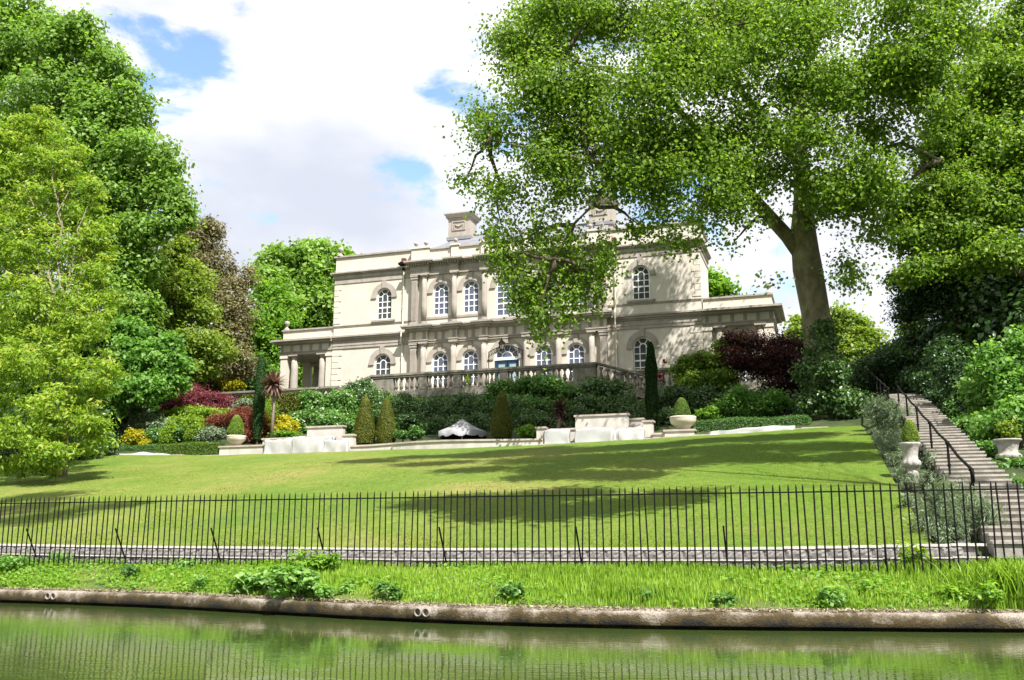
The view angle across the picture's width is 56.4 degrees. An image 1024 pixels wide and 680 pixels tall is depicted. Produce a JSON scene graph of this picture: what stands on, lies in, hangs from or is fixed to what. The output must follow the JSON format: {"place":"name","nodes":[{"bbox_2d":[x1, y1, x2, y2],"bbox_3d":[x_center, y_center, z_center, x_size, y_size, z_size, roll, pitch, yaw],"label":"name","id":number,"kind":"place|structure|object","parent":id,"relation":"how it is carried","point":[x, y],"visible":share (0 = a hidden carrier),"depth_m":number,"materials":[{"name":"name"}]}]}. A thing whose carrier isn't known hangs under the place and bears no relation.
{"place":"outdoors","nodes":[
{"label":"outdoors","id":0,"kind":"place"},
{"bbox_2d":[0,426,931,547],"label":"lawn","id":1,"kind":"structure","parent":0,"point":[37,487],"depth_m":29.67,"materials":[{"name":"green plant"}]},
{"bbox_2d":[0,104,138,479],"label":"robinia tree","id":2,"kind":"object","parent":1,"relation":"on","point":[68,309],"visible":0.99,"depth_m":44.65,"materials":[{"name":"green plant"}]},
{"bbox_2d":[173,413,827,455],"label":"garden wall","id":3,"kind":"structure","parent":1,"relation":"on","point":[615,421],"depth_m":47.65,"materials":[{"name":"beige stone"}]},
{"bbox_2d":[263,438,292,453],"bbox_3d":[-12.544,5.818,51.776,2.085,0.939,0.456,-4,-12,18],"label":"fabric cover","id":4,"kind":"object","parent":3,"relation":"attached to","point":[278,446],"visible":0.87,"depth_m":51.67,"materials":[{"name":"white fabric"}]},
{"bbox_2d":[670,415,695,428],"bbox_3d":[8.156,3.958,45.538,1.285,0.601,1.285,-4,-12,18],"label":"planter bowl","id":5,"kind":"object","parent":3,"relation":"on","point":[683,421],"visible":0.96,"depth_m":45.11,"materials":[{"name":"stone"}]},
{"bbox_2d":[544,429,570,443],"bbox_3d":[2.243,4.816,47.099,1.362,0.869,0.540,-4,-12,18],"label":"fabric cover","id":6,"kind":"object","parent":1,"relation":"on","point":[551,436],"visible":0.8,"depth_m":46.93,"materials":[{"name":"white fabric"}]},
{"bbox_2d":[574,427,613,442],"bbox_3d":[4.044,4.702,46.565,1.977,0.828,0.962,-4,-12,18],"label":"fabric cover","id":7,"kind":"object","parent":1,"relation":"on","point":[595,434],"visible":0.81,"depth_m":46.20,"materials":[{"name":"white fabric"}]},
{"bbox_2d":[618,426,644,439],"bbox_3d":[5.775,4.562,45.952,1.295,0.727,0.794,-4,-12,18],"label":"fabric cover","id":8,"kind":"object","parent":1,"relation":"on","point":[636,433],"visible":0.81,"depth_m":45.67,"materials":[{"name":"white fabric"}]},
{"bbox_2d":[708,426,794,434],"bbox_3d":[11.088,4.247,44.212,4.114,0.440,0.861,-4,-12,18],"label":"fabric cover","id":9,"kind":"object","parent":1,"relation":"on","point":[757,429],"visible":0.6,"depth_m":43.87,"materials":[{"name":"white fabric"}]},
{"bbox_2d":[0,555,1023,611],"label":"verge","id":10,"kind":"structure","parent":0,"point":[757,602],"depth_m":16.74,"materials":[{"name":"green plant"}]},
{"bbox_2d":[224,568,289,594],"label":"weed","id":11,"kind":"object","parent":10,"relation":"on","point":[252,581],"visible":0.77,"depth_m":18.62,"materials":[{"name":"green plant"}]},
{"bbox_2d":[265,561,322,600],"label":"weed","id":12,"kind":"object","parent":10,"relation":"on","point":[297,580],"visible":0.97,"depth_m":17.68,"materials":[{"name":"green plant"}]},
{"bbox_2d":[281,546,342,571],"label":"weed","id":13,"kind":"object","parent":10,"relation":"on","point":[316,561],"visible":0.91,"depth_m":19.60,"materials":[{"name":"green plant"}]},
{"bbox_2d":[307,579,361,597],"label":"weed","id":14,"kind":"object","parent":10,"relation":"on","point":[324,591],"visible":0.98,"depth_m":17.54,"materials":[{"name":"green plant"}]},
{"bbox_2d":[369,576,407,601],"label":"weed","id":15,"kind":"object","parent":10,"relation":"on","point":[383,588],"visible":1,"depth_m":16.91,"materials":[{"name":"green plant"}]},
{"bbox_2d":[492,578,529,598],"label":"weed","id":16,"kind":"object","parent":10,"relation":"on","point":[509,587],"visible":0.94,"depth_m":16.21,"materials":[{"name":"green plant"}]},
{"bbox_2d":[0,481,1023,571],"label":"railings","id":17,"kind":"object","parent":10,"relation":"on","point":[524,496],"visible":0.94,"depth_m":19.01,"materials":[{"name":"black metal"}]},
{"bbox_2d":[0,587,1023,612],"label":"litter","id":18,"kind":"object","parent":10,"relation":"on","point":[538,606],"visible":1,"depth_m":15.46,"materials":[{"name":"plant"}]},
{"bbox_2d":[813,583,850,608],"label":"weed","id":19,"kind":"object","parent":10,"relation":"on","point":[825,592],"visible":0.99,"depth_m":15.11,"materials":[{"name":"green plant"}]},
{"bbox_2d":[896,540,936,563],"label":"weed","id":20,"kind":"object","parent":10,"relation":"on","point":[908,554],"visible":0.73,"depth_m":17.25,"materials":[{"name":"green plant"}]},
{"bbox_2d":[933,578,1004,607],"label":"weed","id":21,"kind":"object","parent":10,"relation":"on","point":[990,593],"visible":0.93,"depth_m":14.93,"materials":[{"name":"green plant"}]},
{"bbox_2d":[925,554,1023,597],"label":"tall grass","id":22,"kind":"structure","parent":10,"relation":"on","point":[1016,569],"depth_m":15.27,"materials":[{"name":"green plant"}]},
{"bbox_2d":[0,602,1023,679],"bbox_3d":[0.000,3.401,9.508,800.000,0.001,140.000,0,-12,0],"label":"canal water","id":23,"kind":"structure","parent":0,"point":[42,641],"depth_m":12.14,"materials":[{"name":"green liquid"}]},
{"bbox_2d":[0,588,1023,631],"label":"canal wall","id":24,"kind":"structure","parent":0,"point":[884,620],"depth_m":15.27,"materials":[{"name":"concrete"}]},
{"bbox_2d":[0,385,1023,564],"bbox_3d":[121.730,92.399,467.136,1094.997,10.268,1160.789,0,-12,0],"label":"hillside","id":25,"kind":"structure","parent":0,"point":[833,422],"depth_m":43.53,"materials":[{"name":"green plant"}]},
{"bbox_2d":[0,414,127,475],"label":"dark shrub","id":26,"kind":"object","parent":25,"relation":"on","point":[109,451],"visible":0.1,"depth_m":52.52,"materials":[{"name":"green plant"}]},
{"bbox_2d":[0,0,206,355],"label":"maple tree","id":27,"kind":"object","parent":25,"relation":"on","point":[103,114],"visible":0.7,"depth_m":65.45,"materials":[{"name":"green plant"}]},
{"bbox_2d":[120,427,152,446],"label":"yellow bush","id":28,"kind":"object","parent":25,"relation":"on","point":[136,437],"visible":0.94,"depth_m":56.11,"materials":[{"name":"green plant"}]},
{"bbox_2d":[0,201,290,451],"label":"woodland","id":29,"kind":"object","parent":25,"relation":"on","point":[136,411],"visible":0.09,"depth_m":61.90,"materials":[{"name":"green plant"}]},
{"bbox_2d":[92,313,202,427],"bbox_3d":[-22.910,2.249,59.279,7.007,8.710,5.231,-4,-12,18],"label":"maple tree","id":30,"kind":"object","parent":25,"relation":"on","point":[157,369],"visible":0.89,"depth_m":58.79,"materials":[{"name":"green plant"}]},
{"bbox_2d":[115,412,184,440],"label":"grey bush","id":31,"kind":"object","parent":25,"relation":"on","point":[152,420],"visible":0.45,"depth_m":58.59,"materials":[{"name":"green plant"}]},
{"bbox_2d":[142,423,186,443],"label":"glossy bush","id":32,"kind":"object","parent":25,"relation":"on","point":[152,434],"visible":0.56,"depth_m":56.27,"materials":[{"name":"green plant"}]},
{"bbox_2d":[158,417,178,445],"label":"upright bush","id":33,"kind":"object","parent":25,"relation":"on","point":[165,437],"visible":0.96,"depth_m":55.73,"materials":[{"name":"green plant"}]},
{"bbox_2d":[156,440,226,454],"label":"box hedge","id":34,"kind":"object","parent":25,"relation":"on","point":[201,448],"visible":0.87,"depth_m":53.77,"materials":[{"name":"green plant"}]},
{"bbox_2d":[182,412,203,443],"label":"upright bush","id":35,"kind":"object","parent":25,"relation":"on","point":[192,425],"visible":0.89,"depth_m":55.30,"materials":[{"name":"green plant"}]},
{"bbox_2d":[142,232,245,403],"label":"olive green tree","id":36,"kind":"object","parent":25,"relation":"on","point":[185,294],"visible":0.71,"depth_m":67.66,"materials":[{"name":"green plant"}]},
{"bbox_2d":[153,382,238,415],"bbox_3d":[-20.350,4.237,62.374,6.149,3.577,4.667,-4,-12,18],"label":"red maple","id":37,"kind":"object","parent":25,"relation":"on","point":[195,395],"visible":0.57,"depth_m":61.98,"materials":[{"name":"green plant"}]},
{"bbox_2d":[160,403,234,440],"bbox_3d":[-19.454,5.184,58.949,3.959,2.731,5.283,11,-16,-42],"label":"dogwood","id":38,"kind":"object","parent":25,"relation":"on","point":[178,414],"visible":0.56,"depth_m":59.14,"materials":[{"name":"green plant"}]},
{"bbox_2d":[190,424,226,443],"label":"variegated bush","id":39,"kind":"object","parent":25,"relation":"on","point":[208,434],"visible":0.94,"depth_m":55.03,"materials":[{"name":"grey plant"}]},
{"bbox_2d":[178,213,263,392],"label":"brown oak","id":40,"kind":"object","parent":25,"relation":"on","point":[239,328],"visible":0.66,"depth_m":74.74,"materials":[{"name":"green plant"}]},
{"bbox_2d":[214,376,246,391],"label":"yellow bush","id":41,"kind":"object","parent":25,"relation":"on","point":[229,384],"visible":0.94,"depth_m":71.90,"materials":[{"name":"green plant"}]},
{"bbox_2d":[199,403,270,443],"bbox_3d":[-16.086,4.986,56.625,6.248,2.701,3.184,-10,-15,40],"label":"rust maple","id":42,"kind":"object","parent":25,"relation":"on","point":[217,421],"visible":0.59,"depth_m":56.96,"materials":[{"name":"red plant"}]},
{"bbox_2d":[252,354,265,444],"bbox_3d":[-14.588,3.425,55.149,0.738,5.365,0.772,-4,-12,18],"label":"cypress tree","id":43,"kind":"object","parent":25,"relation":"on","point":[258,408],"visible":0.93,"depth_m":54.91,"materials":[{"name":"green plant"}]},
{"bbox_2d":[257,368,287,437],"bbox_3d":[-13.544,3.656,54.105,1.917,4.149,1.879,-4,-12,18],"label":"cordyline","id":44,"kind":"object","parent":25,"relation":"on","point":[273,386],"visible":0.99,"depth_m":54.05,"materials":[{"name":"brown plant"}]},
{"bbox_2d":[236,272,313,389],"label":"lime tree","id":45,"kind":"object","parent":25,"relation":"on","point":[276,298],"visible":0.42,"depth_m":82.98,"materials":[{"name":"green plant"}]},
{"bbox_2d":[238,391,317,426],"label":"yew hedge","id":46,"kind":"object","parent":25,"relation":"on","point":[287,401],"visible":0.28,"depth_m":60.33,"materials":[{"name":"green plant"}]},
{"bbox_2d":[267,414,301,431],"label":"yellow bush","id":47,"kind":"object","parent":25,"relation":"on","point":[283,422],"visible":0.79,"depth_m":54.98,"materials":[{"name":"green plant"}]},
{"bbox_2d":[241,233,361,328],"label":"broadleaf tree","id":48,"kind":"object","parent":25,"relation":"on","point":[307,265],"visible":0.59,"depth_m":94.22,"materials":[{"name":"green plant"}]},
{"bbox_2d":[292,435,335,452],"bbox_3d":[-10.633,5.690,51.346,2.405,1.031,0.989,-4,-12,18],"label":"fabric cover","id":49,"kind":"object","parent":25,"relation":"on","point":[302,444],"visible":0.77,"depth_m":51.02,"materials":[{"name":"white fabric"}]},
{"bbox_2d":[286,385,361,433],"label":"rhododendron","id":50,"kind":"object","parent":25,"relation":"on","point":[340,408],"visible":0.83,"depth_m":58.26,"materials":[{"name":"green plant"}]},
{"bbox_2d":[322,439,350,451],"bbox_3d":[-9.262,5.690,50.687,1.566,0.793,0.754,-4,-12,18],"label":"fabric cover","id":51,"kind":"object","parent":25,"relation":"on","point":[335,445],"visible":0.78,"depth_m":50.42,"materials":[{"name":"white fabric"}]},
{"bbox_2d":[338,376,389,425],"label":"laurel shrub","id":52,"kind":"object","parent":25,"relation":"on","point":[360,386],"visible":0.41,"depth_m":59.34,"materials":[{"name":"green plant"}]},
{"bbox_2d":[353,395,375,444],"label":"cone topiary","id":53,"kind":"object","parent":25,"relation":"on","point":[364,428],"visible":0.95,"depth_m":51.32,"materials":[{"name":"green plant"}]},
{"bbox_2d":[376,397,395,443],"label":"cone topiary","id":54,"kind":"object","parent":25,"relation":"on","point":[386,427],"visible":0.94,"depth_m":50.94,"materials":[{"name":"green plant"}]},
{"bbox_2d":[438,419,485,438],"bbox_3d":[-2.614,5.003,50.110,2.592,1.734,2.592,-4,-12,18],"label":"canopy","id":55,"kind":"object","parent":25,"relation":"on","point":[461,427],"visible":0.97,"depth_m":49.31,"materials":[{"name":"white fabric"}]},
{"bbox_2d":[373,388,574,434],"bbox_3d":[-2.336,4.177,53.893,13.272,3.598,5.570,-4,-12,18],"label":"ivy hedge","id":56,"kind":"object","parent":25,"relation":"on","point":[415,412],"visible":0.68,"depth_m":53.86,"materials":[{"name":"green plant"}]},
{"bbox_2d":[0,541,988,569],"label":"block wall","id":57,"kind":"structure","parent":25,"relation":"on","point":[838,553],"depth_m":20.09,"materials":[{"name":"grey stone"}]},
{"bbox_2d":[333,362,665,399],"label":"terrace","id":58,"kind":"structure","parent":25,"relation":"on","point":[581,371],"depth_m":61.39,"materials":[{"name":"stone"}]},
{"bbox_2d":[210,385,371,411],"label":"retaining wall","id":59,"kind":"structure","parent":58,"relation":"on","point":[287,390],"depth_m":68.76,"materials":[{"name":"stone"}]},
{"bbox_2d":[490,390,512,438],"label":"cone topiary","id":60,"kind":"object","parent":25,"relation":"on","point":[501,427],"visible":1,"depth_m":48.92,"materials":[{"name":"green plant"}]},
{"bbox_2d":[270,197,785,394],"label":"villa","id":61,"kind":"object","parent":25,"relation":"on","point":[425,308],"visible":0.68,"depth_m":67.87,"materials":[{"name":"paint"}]},
{"bbox_2d":[368,346,395,374],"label":"window","id":62,"kind":"structure","parent":61,"relation":"in","point":[382,363],"depth_m":69.95,"materials":[{"name":"white paint"}]},
{"bbox_2d":[371,280,396,322],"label":"window","id":63,"kind":"structure","parent":61,"relation":"in","point":[385,296],"depth_m":70.86,"materials":[{"name":"white paint"}]},
{"bbox_2d":[426,343,450,389],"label":"window","id":64,"kind":"structure","parent":61,"relation":"in","point":[440,360],"depth_m":68.36,"materials":[{"name":"white paint"}]},
{"bbox_2d":[427,275,451,314],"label":"window","id":65,"kind":"structure","parent":61,"relation":"in","point":[441,291],"depth_m":69.35,"materials":[{"name":"white paint"}]},
{"bbox_2d":[456,341,480,387],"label":"window","id":66,"kind":"structure","parent":61,"relation":"in","point":[470,358],"depth_m":67.66,"materials":[{"name":"white paint"}]},
{"bbox_2d":[457,272,481,312],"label":"window","id":67,"kind":"structure","parent":61,"relation":"in","point":[471,288],"depth_m":68.63,"materials":[{"name":"white paint"}]},
{"bbox_2d":[490,270,519,315],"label":"window","id":68,"kind":"structure","parent":61,"relation":"in","point":[500,310],"depth_m":67.81,"materials":[{"name":"white paint"}]},
{"bbox_2d":[529,336,555,375],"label":"window","id":69,"kind":"structure","parent":61,"relation":"in","point":[551,345],"depth_m":65.98,"materials":[{"name":"white paint"}]},
{"bbox_2d":[562,334,588,382],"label":"window","id":70,"kind":"structure","parent":61,"relation":"in","point":[576,352],"depth_m":65.26,"materials":[{"name":"white paint"}]},
{"bbox_2d":[625,257,655,303],"bbox_3d":[8.748,-4.055,64.853,2.100,3.210,0.360,-4,-12,18],"label":"window","id":71,"kind":"structure","parent":61,"relation":"in","point":[640,280],"depth_m":64.91,"materials":[{"name":"white paint"}]},
{"bbox_2d":[626,328,658,379],"bbox_3d":[8.748,0.919,63.822,2.200,3.430,0.360,-4,-12,18],"label":"window","id":72,"kind":"structure","parent":61,"relation":"in","point":[639,348],"depth_m":64.00,"materials":[{"name":"white paint"}]},
{"bbox_2d":[483,372,587,415],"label":"magnolia shrub","id":73,"kind":"object","parent":25,"relation":"on","point":[538,391],"visible":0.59,"depth_m":55.79,"materials":[{"name":"green plant"}]},
{"bbox_2d":[546,397,574,427],"bbox_3d":[2.389,3.776,48.473,1.708,1.922,1.758,-4,-12,18],"label":"cordyline","id":74,"kind":"object","parent":25,"relation":"on","point":[560,407],"visible":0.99,"depth_m":48.31,"materials":[{"name":"red plant"}]},
{"bbox_2d":[543,374,646,423],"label":"camellia shrub","id":75,"kind":"object","parent":25,"relation":"on","point":[595,398],"visible":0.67,"depth_m":53.17,"materials":[{"name":"green plant"}]},
{"bbox_2d":[644,341,658,430],"bbox_3d":[6.960,2.644,47.561,0.752,5.270,0.760,-4,-12,18],"label":"cypress tree","id":76,"kind":"object","parent":25,"relation":"on","point":[651,396],"visible":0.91,"depth_m":47.41,"materials":[{"name":"green plant"}]},
{"bbox_2d":[616,367,774,392],"bbox_3d":[11.943,2.481,59.754,11.000,1.700,0.540,-4,-12,18],"label":"balustrade","id":77,"kind":"object","parent":25,"relation":"on","point":[663,371],"visible":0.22,"depth_m":60.52,"materials":[{"name":"stone"}]},
{"bbox_2d":[658,331,754,393],"bbox_3d":[10.944,1.590,53.735,5.704,4.315,4.178,-4,-12,18],"label":"mixed shrub","id":78,"kind":"object","parent":25,"relation":"on","point":[697,369],"visible":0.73,"depth_m":53.50,"materials":[{"name":"green plant"}]},
{"bbox_2d":[692,405,722,420],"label":"fern shrub","id":79,"kind":"object","parent":25,"relation":"on","point":[709,413],"visible":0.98,"depth_m":46.63,"materials":[{"name":"green plant"}]},
{"bbox_2d":[641,381,796,425],"bbox_3d":[10.685,3.489,49.467,8.586,3.218,5.267,-4,-12,18],"label":"dark shrub","id":80,"kind":"object","parent":25,"relation":"on","point":[706,395],"visible":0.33,"depth_m":49.71,"materials":[{"name":"green plant"}]},
{"bbox_2d":[434,0,1020,419],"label":"plane tree","id":81,"kind":"object","parent":25,"relation":"on","point":[736,38],"visible":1,"depth_m":45.18,"materials":[{"name":"green plant"}]},
{"bbox_2d":[786,316,873,420],"bbox_3d":[15.135,1.708,45.623,4.185,5.820,4.008,-4,-12,18],"label":"ivy","id":82,"kind":"object","parent":81,"relation":"attached to","point":[847,404],"visible":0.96,"depth_m":44.96,"materials":[{"name":"green plant"}]},
{"bbox_2d":[708,265,747,296],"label":"broadleaf tree","id":83,"kind":"object","parent":25,"relation":"on","point":[719,284],"visible":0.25,"depth_m":90.27,"materials":[{"name":"green plant"}]},
{"bbox_2d":[708,383,792,419],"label":"fern shrub","id":84,"kind":"object","parent":25,"relation":"on","point":[741,401],"visible":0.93,"depth_m":46.82,"materials":[{"name":"green plant"}]},
{"bbox_2d":[690,414,811,432],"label":"box hedge","id":85,"kind":"object","parent":25,"relation":"on","point":[727,423],"visible":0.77,"depth_m":44.80,"materials":[{"name":"green plant"}]},
{"bbox_2d":[710,326,804,400],"bbox_3d":[13.901,1.521,52.167,6.112,5.238,5.290,-4,-12,18],"label":"dark maple","id":86,"kind":"object","parent":25,"relation":"on","point":[777,356],"visible":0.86,"depth_m":52.13,"materials":[{"name":"red plant"}]},
{"bbox_2d":[779,300,892,367],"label":"pale green tree","id":87,"kind":"object","parent":25,"relation":"on","point":[858,331],"visible":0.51,"depth_m":72.25,"materials":[{"name":"green plant"}]},
{"bbox_2d":[788,335,921,396],"bbox_3d":[19.321,1.963,52.628,7.598,4.342,6.940,5,-13,-24],"label":"dark border shrub","id":88,"kind":"object","parent":25,"relation":"on","point":[859,378],"visible":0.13,"depth_m":49.56,"materials":[{"name":"green plant"}]},
{"bbox_2d":[856,390,915,431],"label":"lavender","id":89,"kind":"object","parent":25,"relation":"on","point":[877,415],"visible":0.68,"depth_m":37.36,"materials":[{"name":"green plant"}]},
{"bbox_2d":[871,421,902,466],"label":"lavender","id":90,"kind":"object","parent":25,"relation":"on","point":[890,438],"visible":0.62,"depth_m":30.70,"materials":[{"name":"green plant"}]},
{"bbox_2d":[898,442,920,482],"bbox_3d":[10.849,3.385,25.960,0.577,1.179,0.577,-4,-12,18],"label":"stone urn","id":91,"kind":"object","parent":25,"relation":"on","point":[910,461],"visible":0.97,"depth_m":25.84,"materials":[{"name":"white stone"}]},
{"bbox_2d":[901,419,919,441],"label":"cone topiary","id":92,"kind":"object","parent":91,"relation":"on","point":[909,432],"visible":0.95,"depth_m":25.98,"materials":[{"name":"green plant"}]},
{"bbox_2d":[872,427,954,543],"bbox_3d":[11.429,3.691,27.504,1.626,4.424,19.468,-4,-12,18],"label":"ground cover","id":93,"kind":"object","parent":25,"relation":"on","point":[925,475],"visible":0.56,"depth_m":24.28,"materials":[{"name":"green plant"}]},
{"bbox_2d":[854,232,1023,392],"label":"dark yew tree","id":94,"kind":"object","parent":25,"relation":"on","point":[915,305],"visible":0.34,"depth_m":48.47,"materials":[{"name":"green plant"}]},
{"bbox_2d":[900,333,979,419],"bbox_3d":[18.316,1.841,40.110,2.643,4.541,11.208,-2,-12,11],"label":"dark border shrub","id":95,"kind":"object","parent":25,"relation":"on","point":[948,359],"visible":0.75,"depth_m":38.59,"materials":[{"name":"green plant"}]},
{"bbox_2d":[870,0,1023,294],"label":"beech tree","id":96,"kind":"object","parent":25,"relation":"on","point":[973,208],"visible":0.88,"depth_m":44.21,"materials":[{"name":"green plant"}]},
{"bbox_2d":[889,393,1023,557],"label":"garden steps","id":97,"kind":"structure","parent":25,"relation":"on","point":[976,460],"depth_m":24.97,"materials":[{"name":"stone"}]},
{"bbox_2d":[896,385,975,507],"bbox_3d":[12.879,2.757,29.859,0.125,5.684,19.835,-4,-12,18],"label":"handrail","id":98,"kind":"object","parent":97,"relation":"on","point":[966,464],"visible":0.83,"depth_m":25.62,"materials":[{"name":"black metal"}]},
{"bbox_2d":[911,467,1012,542],"bbox_3d":[9.474,3.578,20.010,1.884,2.077,3.430,-4,-12,18],"label":"lavender","id":99,"kind":"object","parent":25,"relation":"on","point":[959,512],"visible":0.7,"depth_m":19.15,"materials":[{"name":"green plant"}]},
{"bbox_2d":[907,273,1023,420],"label":"woodland","id":100,"kind":"object","parent":25,"relation":"on","point":[985,322],"visible":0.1,"depth_m":45.04,"materials":[{"name":"green plant"}]},
{"bbox_2d":[937,398,1023,487],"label":"border shrub","id":101,"kind":"object","parent":25,"relation":"on","point":[988,447],"visible":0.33,"depth_m":28.82,"materials":[{"name":"green plant"}]},
{"bbox_2d":[949,324,1023,447],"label":"hydrangea shrub","id":102,"kind":"object","parent":25,"relation":"on","point":[993,390],"visible":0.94,"depth_m":31.62,"materials":[{"name":"green plant"}]},
{"bbox_2d":[992,438,1021,460],"bbox_3d":[14.525,3.447,27.927,0.810,1.082,0.810,-4,-12,18],"label":"stone urn","id":103,"kind":"object","parent":25,"relation":"on","point":[1007,446],"visible":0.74,"depth_m":27.75,"materials":[{"name":"white stone"}]},
{"bbox_2d":[994,417,1023,437],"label":"urn plant","id":104,"kind":"object","parent":103,"relation":"in","point":[1008,428],"visible":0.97,"depth_m":27.95,"materials":[{"name":"green plant"}]},
{"bbox_2d":[0,0,1023,378],"label":"sky","id":105,"kind":"structure","parent":0,"point":[302,119],"materials":[{"name":"white"}]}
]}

